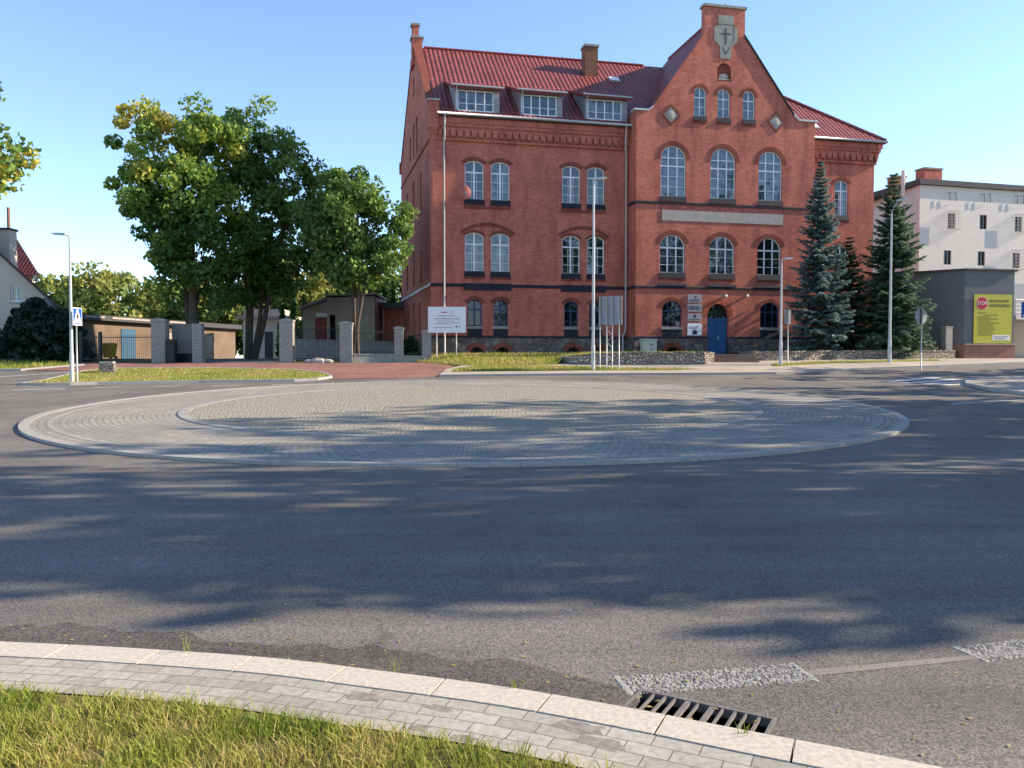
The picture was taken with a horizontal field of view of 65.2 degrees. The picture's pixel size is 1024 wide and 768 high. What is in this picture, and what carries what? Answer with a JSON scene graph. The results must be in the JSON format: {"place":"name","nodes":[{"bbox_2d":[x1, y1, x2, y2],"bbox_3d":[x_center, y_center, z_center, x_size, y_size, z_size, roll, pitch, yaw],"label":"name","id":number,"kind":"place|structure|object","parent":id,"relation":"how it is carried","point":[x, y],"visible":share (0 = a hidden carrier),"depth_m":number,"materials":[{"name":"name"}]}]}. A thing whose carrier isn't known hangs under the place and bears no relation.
{"place":"outdoors","nodes":[
{"label":"outdoors","id":0,"kind":"place"},
{"bbox_2d":[0,359,74,368],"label":"verge grass","id":1,"kind":"structure","parent":0,"point":[19,365],"depth_m":41.50,"materials":[{"name":"green plant"}]},
{"bbox_2d":[79,332,150,362],"bbox_3d":[-21.959,-2.047,44.385,4.256,1.720,0.120,0,2,5],"label":"iron fence","id":2,"kind":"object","parent":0,"point":[100,350],"depth_m":44.42,"materials":[{"name":"metal"}]},
{"bbox_2d":[185,358,278,362],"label":"driveway","id":3,"kind":"structure","parent":0,"point":[237,360],"depth_m":46.72,"materials":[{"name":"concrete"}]},
{"bbox_2d":[172,324,191,361],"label":"plank gate","id":4,"kind":"structure","parent":3,"relation":"on","point":[182,333],"depth_m":44.51,"materials":[{"name":"black paint"}]},
{"bbox_2d":[30,363,456,379],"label":"red path","id":5,"kind":"structure","parent":0,"point":[339,371],"depth_m":41.02,"materials":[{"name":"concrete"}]},
{"bbox_2d":[44,359,559,364],"bbox_3d":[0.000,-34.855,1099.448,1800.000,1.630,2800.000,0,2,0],"label":"ground","id":6,"kind":"structure","parent":0,"point":[149,361],"depth_m":45.90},
{"bbox_2d":[0,81,41,200],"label":"lime tree","id":7,"kind":"object","parent":6,"relation":"on","point":[8,167],"visible":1,"depth_m":24.84,"materials":[{"name":"green plant"}]},
{"bbox_2d":[0,207,61,331],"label":"cream house","id":8,"kind":"structure","parent":6,"relation":"on","point":[19,274],"depth_m":49.89,"materials":[{"name":"white paint"}]},
{"bbox_2d":[0,296,78,361],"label":"conifer bush","id":9,"kind":"object","parent":6,"relation":"on","point":[20,334],"visible":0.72,"depth_m":45.01,"materials":[{"name":"green plant"}]},
{"bbox_2d":[21,306,95,361],"bbox_3d":[-25.998,-2.736,45.752,3.677,3.445,3.040,1,2,29],"label":"conifer bush","id":10,"kind":"object","parent":6,"relation":"on","point":[59,323],"visible":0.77,"depth_m":45.19,"materials":[{"name":"green plant"}]},
{"bbox_2d":[34,271,115,313],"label":"background tree","id":11,"kind":"object","parent":6,"relation":"on","point":[50,283],"visible":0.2,"depth_m":94.34,"materials":[{"name":"green plant"}]},
{"bbox_2d":[55,260,171,318],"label":"background tree","id":12,"kind":"object","parent":6,"relation":"on","point":[142,304],"visible":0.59,"depth_m":89.59,"materials":[{"name":"green plant"}]},
{"bbox_2d":[130,277,184,320],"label":"background tree","id":13,"kind":"object","parent":6,"relation":"on","point":[170,315],"visible":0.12,"depth_m":99.41,"materials":[{"name":"green plant"}]},
{"bbox_2d":[150,318,169,362],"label":"fence pillar","id":14,"kind":"structure","parent":6,"relation":"on","point":[159,331],"depth_m":43.78,"materials":[{"name":"grey stone"}]},
{"bbox_2d":[81,314,241,358],"bbox_3d":[-31.830,-3.588,66.539,6.800,3.450,23.161,0,2,13],"label":"garage row","id":15,"kind":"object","parent":6,"relation":"on","point":[219,340],"visible":0.4,"depth_m":63.61,"materials":[{"name":"paint"}]},
{"bbox_2d":[121,329,135,358],"bbox_3d":[-29.885,-3.102,62.336,0.057,2.350,1.600,0,2,13],"label":"door","id":16,"kind":"structure","parent":15,"relation":"in","point":[128,332],"depth_m":62.30,"materials":[{"name":"blue metal"}]},
{"bbox_2d":[165,339,177,362],"bbox_3d":[-18.650,-1.801,43.865,0.500,1.310,0.460,0,2,0],"label":"dark cabinet","id":17,"kind":"object","parent":6,"relation":"on","point":[171,350],"visible":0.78,"depth_m":43.67,"materials":[{"name":"black metal"}]},
{"bbox_2d":[103,91,268,323],"bbox_3d":[-19.985,-9.460,49.428,9.607,16.334,7.536,0,2,0],"label":"maple tree","id":18,"kind":"object","parent":6,"relation":"on","point":[174,239],"visible":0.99,"depth_m":48.02,"materials":[{"name":"green plant"}]},
{"bbox_2d":[192,324,204,362],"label":"pillar","id":19,"kind":"structure","parent":6,"relation":"on","point":[198,349],"depth_m":43.99,"materials":[{"name":"grey stone"}]},
{"bbox_2d":[167,282,269,355],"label":"background tree","id":20,"kind":"object","parent":6,"relation":"on","point":[206,314],"visible":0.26,"depth_m":89.31,"materials":[{"name":"green plant"}]},
{"bbox_2d":[183,93,339,358],"bbox_3d":[-16.359,-9.982,52.706,10.911,17.269,7.225,0,2,0],"label":"multi stem tree","id":21,"kind":"object","parent":6,"relation":"on","point":[254,174],"visible":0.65,"depth_m":51.45,"materials":[{"name":"green plant"}]},
{"bbox_2d":[233,280,292,355],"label":"background tree","id":22,"kind":"object","parent":6,"relation":"on","point":[275,301],"visible":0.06,"depth_m":93.52,"materials":[{"name":"green plant"}]},
{"bbox_2d":[235,309,301,358],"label":"white shed","id":23,"kind":"structure","parent":6,"relation":"on","point":[268,349],"depth_m":69.89,"materials":[{"name":"paint"}]},
{"bbox_2d":[278,318,295,362],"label":"fence pillar","id":24,"kind":"structure","parent":6,"relation":"on","point":[286,343],"depth_m":43.59,"materials":[{"name":"grey stone"}]},
{"bbox_2d":[289,289,299,338],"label":"thuja","id":25,"kind":"object","parent":6,"relation":"on","point":[293,314],"visible":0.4,"depth_m":67.98,"materials":[{"name":"green plant"}]},
{"bbox_2d":[263,249,344,337],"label":"background tree","id":26,"kind":"object","parent":6,"relation":"on","point":[313,291],"visible":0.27,"depth_m":93.84,"materials":[{"name":"green plant"}]},
{"bbox_2d":[300,293,386,340],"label":"beige outbuilding","id":27,"kind":"structure","parent":6,"relation":"on","point":[332,311],"depth_m":57.70,"materials":[{"name":"beige paint"}]},
{"bbox_2d":[295,339,393,359],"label":"garden wall","id":28,"kind":"structure","parent":6,"relation":"on","point":[331,343],"depth_m":50.96,"materials":[{"name":"grey concrete"}]},
{"bbox_2d":[339,321,353,362],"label":"fence pillar","id":29,"kind":"structure","parent":6,"relation":"on","point":[346,341],"depth_m":43.92,"materials":[{"name":"grey stone"}]},
{"bbox_2d":[294,326,339,359],"bbox_3d":[-10.725,-2.256,44.100,2.480,1.880,0.042,0,2,-5],"label":"iron fence","id":30,"kind":"object","parent":29,"relation":"attached to","point":[319,329],"visible":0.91,"depth_m":44.08,"materials":[{"name":"black metal"}]},
{"bbox_2d":[286,165,419,353],"bbox_3d":[-8.872,-6.853,45.663,6.577,11.459,6.028,2,2,40],"label":"young maple","id":31,"kind":"object","parent":6,"relation":"on","point":[333,225],"visible":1,"depth_m":44.88,"materials":[{"name":"green plant"}]},
{"bbox_2d":[353,329,393,362],"bbox_3d":[-7.710,-2.019,44.608,2.283,2.030,0.360,-1,2,-15],"label":"iron fence","id":32,"kind":"object","parent":6,"relation":"on","point":[373,358],"visible":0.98,"depth_m":44.49,"materials":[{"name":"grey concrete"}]},
{"bbox_2d":[347,272,401,301],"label":"background tree","id":33,"kind":"object","parent":6,"relation":"on","point":[396,278],"visible":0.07,"depth_m":89.15,"materials":[{"name":"green plant"}]},
{"bbox_2d":[378,302,403,340],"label":"brick shed","id":34,"kind":"structure","parent":6,"relation":"on","point":[392,314],"depth_m":59.87,"materials":[{"name":"brick"}]},
{"bbox_2d":[393,326,403,362],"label":"fence pillar","id":35,"kind":"structure","parent":6,"relation":"on","point":[398,346],"depth_m":44.70,"materials":[{"name":"grey concrete"}]},
{"bbox_2d":[421,329,430,359],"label":"fence pillar","id":36,"kind":"structure","parent":6,"relation":"on","point":[426,344],"depth_m":44.99,"materials":[{"name":"grey concrete"}]},
{"bbox_2d":[560,352,714,364],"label":"retaining wall","id":37,"kind":"structure","parent":6,"relation":"on","point":[661,358],"depth_m":41.86,"materials":[{"name":"grey stone"}]},
{"bbox_2d":[399,3,887,355],"bbox_3d":[8.104,-12.615,56.275,30.655,22.760,16.160,0,2,-12],"label":"brick school","id":38,"kind":"object","parent":6,"relation":"on","point":[706,147],"visible":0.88,"depth_m":48.86,"materials":[{"name":"red brick"}]},
{"bbox_2d":[461,157,486,206],"bbox_3d":[-2.237,-11.932,47.266,1.580,2.940,0.345,0,2,-12],"label":"window","id":39,"kind":"structure","parent":38,"relation":"in","point":[473,169],"depth_m":47.34,"materials":[{"name":"glass"}]},
{"bbox_2d":[463,230,485,278],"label":"window","id":40,"kind":"structure","parent":38,"relation":"in","point":[474,247],"depth_m":47.49,"materials":[{"name":"glass"}]},
{"bbox_2d":[464,296,484,335],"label":"window","id":41,"kind":"structure","parent":38,"relation":"in","point":[474,327],"depth_m":47.60,"materials":[{"name":"blue glass"}]},
{"bbox_2d":[488,158,512,207],"bbox_3d":[-0.703,-11.942,47.598,1.580,2.940,0.345,0,2,-12],"label":"window","id":42,"kind":"structure","parent":38,"relation":"in","point":[499,170],"depth_m":47.67,"materials":[{"name":"glass"}]},
{"bbox_2d":[489,231,511,279],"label":"window","id":43,"kind":"structure","parent":38,"relation":"in","point":[499,242],"depth_m":47.82,"materials":[{"name":"clear glass"}]},
{"bbox_2d":[490,296,511,335],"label":"window","id":44,"kind":"structure","parent":38,"relation":"in","point":[500,327],"depth_m":47.90,"materials":[{"name":"glass"}]},
{"bbox_2d":[559,162,582,210],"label":"window","id":45,"kind":"structure","parent":38,"relation":"in","point":[570,174],"depth_m":48.63,"materials":[{"name":"glass"}]},
{"bbox_2d":[560,233,581,280],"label":"window","id":46,"kind":"structure","parent":38,"relation":"in","point":[570,244],"depth_m":48.75,"materials":[{"name":"glass"}]},
{"bbox_2d":[561,297,581,335],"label":"window","id":47,"kind":"structure","parent":38,"relation":"in","point":[570,308],"depth_m":48.82,"materials":[{"name":"blue glass"}]},
{"bbox_2d":[586,298,603,335],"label":"window","id":48,"kind":"structure","parent":38,"relation":"in","point":[597,326],"depth_m":49.11,"materials":[{"name":"blue glass"}]},
{"bbox_2d":[585,234,605,281],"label":"window","id":49,"kind":"structure","parent":38,"relation":"in","point":[599,243],"depth_m":49.08,"materials":[{"name":"glass"}]},
{"bbox_2d":[584,163,607,211],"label":"window","id":50,"kind":"structure","parent":38,"relation":"in","point":[594,172],"depth_m":48.94,"materials":[{"name":"glass"}]},
{"bbox_2d":[659,297,684,335],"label":"window","id":51,"kind":"structure","parent":38,"relation":"in","point":[671,311],"depth_m":48.88,"materials":[{"name":"glass"}]},
{"bbox_2d":[656,230,688,279],"bbox_3d":[9.728,-7.831,48.696,2.170,3.030,0.345,0,2,-12],"label":"window","id":52,"kind":"structure","parent":38,"relation":"in","point":[671,246],"depth_m":48.77,"materials":[{"name":"glass"}]},
{"bbox_2d":[657,141,689,202],"bbox_3d":[9.763,-12.824,48.544,2.170,3.780,0.345,0,2,-12],"label":"window","id":53,"kind":"structure","parent":38,"relation":"in","point":[672,157],"depth_m":48.63,"materials":[{"name":"glass"}]},
{"bbox_2d":[691,84,708,123],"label":"window","id":54,"kind":"structure","parent":38,"relation":"in","point":[699,116],"depth_m":48.86,"materials":[{"name":"glass"}]},
{"bbox_2d":[703,299,732,353],"bbox_3d":[12.691,-3.531,49.523,2.040,3.440,0.310,0,2,-12],"label":"door","id":55,"kind":"structure","parent":38,"relation":"in","point":[716,314],"depth_m":49.59,"materials":[{"name":"wood"}]},
{"bbox_2d":[706,232,738,281],"bbox_3d":[12.919,-7.853,49.385,2.200,3.030,0.345,0,2,-12],"label":"window","id":56,"kind":"structure","parent":38,"relation":"in","point":[721,250],"depth_m":49.48,"materials":[{"name":"glass"}]},
{"bbox_2d":[707,144,739,204],"bbox_3d":[12.954,-12.846,49.233,2.200,3.780,0.345,0,2,-12],"label":"window","id":57,"kind":"structure","parent":38,"relation":"in","point":[722,171],"depth_m":49.34,"materials":[{"name":"glass"}]},
{"bbox_2d":[715,86,732,124],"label":"window","id":58,"kind":"structure","parent":38,"relation":"in","point":[723,118],"depth_m":49.19,"materials":[{"name":"glass"}]},
{"bbox_2d":[740,87,757,126],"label":"window","id":59,"kind":"structure","parent":38,"relation":"in","point":[748,97],"depth_m":49.54,"materials":[{"name":"glass"}]},
{"bbox_2d":[757,299,779,336],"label":"window","id":60,"kind":"structure","parent":38,"relation":"in","point":[768,311],"depth_m":50.25,"materials":[{"name":"blue glass"}]},
{"bbox_2d":[754,234,784,282],"bbox_3d":[16.046,-7.875,50.059,2.160,3.030,0.345,0,2,-12],"label":"window","id":61,"kind":"structure","parent":38,"relation":"in","point":[768,250],"depth_m":50.14,"materials":[{"name":"clear glass"}]},
{"bbox_2d":[755,147,785,206],"bbox_3d":[16.082,-12.868,49.909,2.160,3.780,0.345,0,2,-12],"label":"window","id":62,"kind":"structure","parent":38,"relation":"in","point":[769,173],"depth_m":50.00,"materials":[{"name":"glass"}]},
{"bbox_2d":[832,177,851,222],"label":"window","id":63,"kind":"structure","parent":38,"relation":"in","point":[840,186],"depth_m":52.48,"materials":[{"name":"glass"}]},
{"bbox_2d":[738,350,955,360],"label":"retaining wall","id":64,"kind":"structure","parent":6,"relation":"on","point":[842,354],"depth_m":46.36,"materials":[{"name":"grey stone"}]},
{"bbox_2d":[872,268,1017,357],"bbox_3d":[27.325,-4.221,54.912,10.050,6.270,10.360,0,2,0],"label":"grey annex","id":65,"kind":"object","parent":6,"relation":"on","point":[950,293],"visible":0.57,"depth_m":50.27,"materials":[{"name":"paint"}]},
{"bbox_2d":[973,294,1011,342],"bbox_3d":[30.171,-4.083,50.193,2.720,3.060,0.045,0,2,-11],"label":"yellow banner","id":66,"kind":"object","parent":65,"relation":"attached to","point":[992,323],"visible":1,"depth_m":50.18,"materials":[{"name":"yellow plastic"}]},
{"bbox_2d":[873,167,1023,357],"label":"white building","id":67,"kind":"structure","parent":6,"relation":"on","point":[963,224],"depth_m":64.76,"materials":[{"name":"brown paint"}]},
{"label":"spruce bed","id":68,"kind":"structure","parent":6,"relation":"on","visible":0},
{"bbox_2d":[782,161,856,357],"bbox_3d":[18.125,-7.346,47.101,4.295,11.676,4.431,0,2,0],"label":"spruce","id":69,"kind":"object","parent":68,"relation":"on","point":[818,303],"visible":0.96,"depth_m":46.67,"materials":[{"name":"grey plant"}]},
{"bbox_2d":[824,235,879,350],"bbox_3d":[20.713,-5.467,49.778,3.915,7.466,3.846,0,2,0],"label":"spruce","id":70,"kind":"object","parent":68,"relation":"on","point":[854,302],"visible":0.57,"depth_m":49.18,"materials":[{"name":"green plant"}]},
{"bbox_2d":[854,332,884,350],"bbox_3d":[21.468,-2.476,47.986,1.817,1.341,1.513,0,2,0],"label":"conifer bush","id":71,"kind":"object","parent":68,"relation":"on","point":[863,344],"visible":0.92,"depth_m":47.82,"materials":[{"name":"green plant"}]},
{"bbox_2d":[848,173,937,358],"bbox_3d":[23.259,-7.211,48.877,5.553,11.522,5.606,0,2,0],"label":"spruce","id":72,"kind":"object","parent":68,"relation":"on","point":[902,251],"visible":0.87,"depth_m":48.17,"materials":[{"name":"green plant"}]},
{"bbox_2d":[940,326,952,349],"bbox_3d":[27.000,-2.770,49.686,0.610,1.610,0.400,-1,2,-17],"label":"utility cabinet","id":73,"kind":"object","parent":68,"relation":"on","point":[946,336],"visible":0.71,"depth_m":49.52,"materials":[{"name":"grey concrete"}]},
{"bbox_2d":[0,672,672,767],"bbox_3d":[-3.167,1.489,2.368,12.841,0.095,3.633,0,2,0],"label":"grass","id":74,"kind":"structure","parent":0,"point":[48,750],"depth_m":3.33,"materials":[{"name":"green plant"}]},
{"bbox_2d":[0,657,815,767],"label":"pavement","id":75,"kind":"structure","parent":0,"point":[488,721],"depth_m":3.67,"materials":[{"name":"grey stone"}]},
{"bbox_2d":[344,691,625,751],"bbox_3d":[-0.009,1.494,3.462,1.740,0.001,0.359,1,2,21],"label":"pavement stain","id":76,"kind":"object","parent":75,"relation":"on","point":[578,727],"visible":0.89,"depth_m":3.47,"materials":[{"name":"grey concrete"}]},
{"bbox_2d":[0,364,1023,767],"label":"road","id":77,"kind":"structure","parent":0,"point":[906,544],"depth_m":6.74,"materials":[{"name":"grey asphalt"}]},
{"bbox_2d":[19,367,332,385],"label":"lawn kerb","id":78,"kind":"structure","parent":77,"relation":"on","point":[329,376],"depth_m":34.51,"materials":[{"name":"concrete"}]},
{"bbox_2d":[26,367,328,382],"bbox_3d":[-14.600,-0.367,36.657,12.600,0.669,7.500,0,2,0],"label":"lawn strip","id":79,"kind":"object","parent":77,"relation":"on","point":[215,369],"visible":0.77,"depth_m":37.32,"materials":[{"name":"green plant"}]},
{"bbox_2d":[51,232,73,381],"bbox_3d":[-18.938,-3.110,33.767,0.805,6.510,0.280,0,2,0],"label":"street lamp","id":80,"kind":"object","parent":79,"relation":"on","point":[71,358],"visible":0.93,"depth_m":33.73,"materials":[{"name":"grey metal"}]},
{"bbox_2d":[72,307,81,381],"bbox_3d":[-18.301,-1.578,33.669,0.102,3.260,0.600,0,2,6],"label":"crossing sign","id":81,"kind":"object","parent":79,"relation":"on","point":[76,316],"visible":0.99,"depth_m":33.65,"materials":[{"name":"metal"}]},
{"bbox_2d":[0,622,639,708],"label":"asphalt patch","id":82,"kind":"object","parent":77,"relation":"on","point":[497,671],"visible":0.46,"depth_m":4.49,"materials":[{"name":"grey asphalt"}]},
{"bbox_2d":[18,380,909,466],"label":"apron kerb","id":83,"kind":"structure","parent":77,"relation":"on","point":[25,429],"depth_m":13.36,"materials":[{"name":"grey concrete"}]},
{"bbox_2d":[30,380,898,461],"bbox_3d":[-1.100,0.533,23.880,22.840,0.652,22.840,0,2,0],"label":"roundabout apron","id":84,"kind":"object","parent":77,"relation":"on","point":[158,422],"visible":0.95,"depth_m":16.18,"materials":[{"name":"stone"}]},
{"bbox_2d":[188,386,752,435],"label":"roundabout island","id":85,"kind":"structure","parent":84,"relation":"on","point":[471,410],"depth_m":21.47,"materials":[{"name":"grey stone"}]},
{"bbox_2d":[178,385,762,437],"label":"island kerb","id":86,"kind":"structure","parent":77,"relation":"on","point":[183,414],"depth_m":17.54,"materials":[{"name":"grey concrete"}]},
{"bbox_2d":[0,641,941,767],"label":"granite kerb","id":87,"kind":"structure","parent":77,"relation":"on","point":[806,753],"depth_m":3.79,"materials":[{"name":"grey stone"}]},
{"bbox_2d":[10,593,1010,758],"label":"leaf litter","id":88,"kind":"object","parent":77,"relation":"on","point":[502,658],"visible":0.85,"depth_m":4.37,"materials":[{"name":"brown plant"}]},
{"bbox_2d":[623,688,776,733],"bbox_3d":[0.840,1.782,3.720,0.670,0.456,0.410,1,2,30],"label":"storm drain","id":89,"kind":"object","parent":77,"relation":"in","point":[677,706],"visible":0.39,"depth_m":3.85,"materials":[{"name":"metal"}]},
{"bbox_2d":[439,362,1023,376],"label":"kerb","id":90,"kind":"structure","parent":77,"relation":"on","point":[706,373],"depth_m":38.14,"materials":[{"name":"concrete"}]},
{"bbox_2d":[613,639,1023,695],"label":"edge line","id":91,"kind":"object","parent":77,"relation":"on","point":[1002,647],"visible":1,"depth_m":4.21,"materials":[{"name":"white paint"}]},
{"bbox_2d":[806,650,1022,675],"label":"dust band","id":92,"kind":"object","parent":77,"relation":"on","point":[824,671],"visible":1,"depth_m":4.38,"materials":[{"name":"concrete"}]},
{"bbox_2d":[883,377,969,386],"bbox_3d":[18.966,-0.112,34.574,4.199,0.275,3.740,-1,2,-29],"label":"zebra crossing","id":93,"kind":"object","parent":77,"relation":"on","point":[920,382],"visible":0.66,"depth_m":35.12,"materials":[{"name":"white paint"}]},
{"bbox_2d":[965,376,1023,394],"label":"corner kerb","id":94,"kind":"structure","parent":77,"relation":"on","point":[982,387],"depth_m":30.14,"materials":[{"name":"concrete"}]},
{"bbox_2d":[0,0,1023,357],"label":"sky","id":95,"kind":"structure","parent":0,"point":[942,81],"materials":[{"name":"blue"}]},
{"bbox_2d":[412,350,710,365],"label":"terrace lawn","id":96,"kind":"structure","parent":0,"point":[537,363],"depth_m":42.67,"materials":[{"name":"plant"}]},
{"bbox_2d":[428,307,465,357],"bbox_3d":[-3.651,-2.732,44.952,2.120,3.200,0.106,0,2,-3],"label":"information board","id":97,"kind":"object","parent":96,"relation":"on","point":[446,319],"visible":1,"depth_m":44.88,"materials":[{"name":"metal"}]},
{"bbox_2d":[452,366,689,371],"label":"grass strip","id":98,"kind":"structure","parent":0,"point":[559,369],"depth_m":39.52,"materials":[{"name":"green plant"}]},
{"bbox_2d":[591,177,606,369],"bbox_3d":[4.260,-5.284,39.299,0.720,9.660,0.280,0,2,0],"label":"street lamp","id":99,"kind":"object","parent":98,"relation":"on","point":[593,300],"visible":0.94,"depth_m":39.26,"materials":[{"name":"grey metal"}]},
{"bbox_2d":[599,296,621,368],"bbox_3d":[4.880,-2.504,39.805,1.240,3.720,0.160,1,2,30],"label":"direction board","id":100,"kind":"object","parent":98,"relation":"on","point":[610,310],"visible":0.91,"depth_m":39.77,"materials":[{"name":"metal"}]},
{"bbox_2d":[453,364,695,370],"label":"path edge grass","id":101,"kind":"structure","parent":0,"point":[524,367],"depth_m":39.80,"materials":[{"name":"green plant"}]},
{"bbox_2d":[441,358,1023,373],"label":"pavement","id":102,"kind":"structure","parent":0,"point":[763,366],"depth_m":40.99,"materials":[{"name":"beige concrete"}]},
{"bbox_2d":[771,360,940,365],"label":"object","id":103,"kind":"structure","parent":102,"relation":"on","point":[841,362],"depth_m":42.78,"materials":[{"name":"green plant"}]},
{"bbox_2d":[779,257,792,364],"bbox_3d":[14.193,-3.645,41.504,0.635,5.810,0.280,0,2,0],"label":"street lamp","id":104,"kind":"object","parent":103,"relation":"on","point":[780,344],"visible":0.94,"depth_m":41.47,"materials":[{"name":"grey metal"}]},
{"bbox_2d":[887,198,907,361],"bbox_3d":[20.652,-5.434,42.896,0.895,9.010,0.260,0,2,0],"label":"street lamp","id":105,"kind":"object","parent":102,"relation":"on","point":[890,315],"visible":0.93,"depth_m":42.88,"materials":[{"name":"grey metal"}]},
{"bbox_2d":[915,307,926,369],"bbox_3d":[20.594,-2.274,40.261,0.840,3.150,0.090,-1,2,-25],"label":"traffic sign","id":106,"kind":"object","parent":102,"relation":"on","point":[920,316],"visible":1,"depth_m":40.22,"materials":[{"name":"metal"}]},
{"bbox_2d":[714,354,759,361],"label":"entrance path","id":107,"kind":"structure","parent":0,"point":[734,357],"depth_m":43.67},
{"bbox_2d":[970,376,1023,390],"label":"corner pavement","id":108,"kind":"structure","parent":0,"point":[1014,383],"depth_m":32.93,"materials":[{"name":"beige concrete"}]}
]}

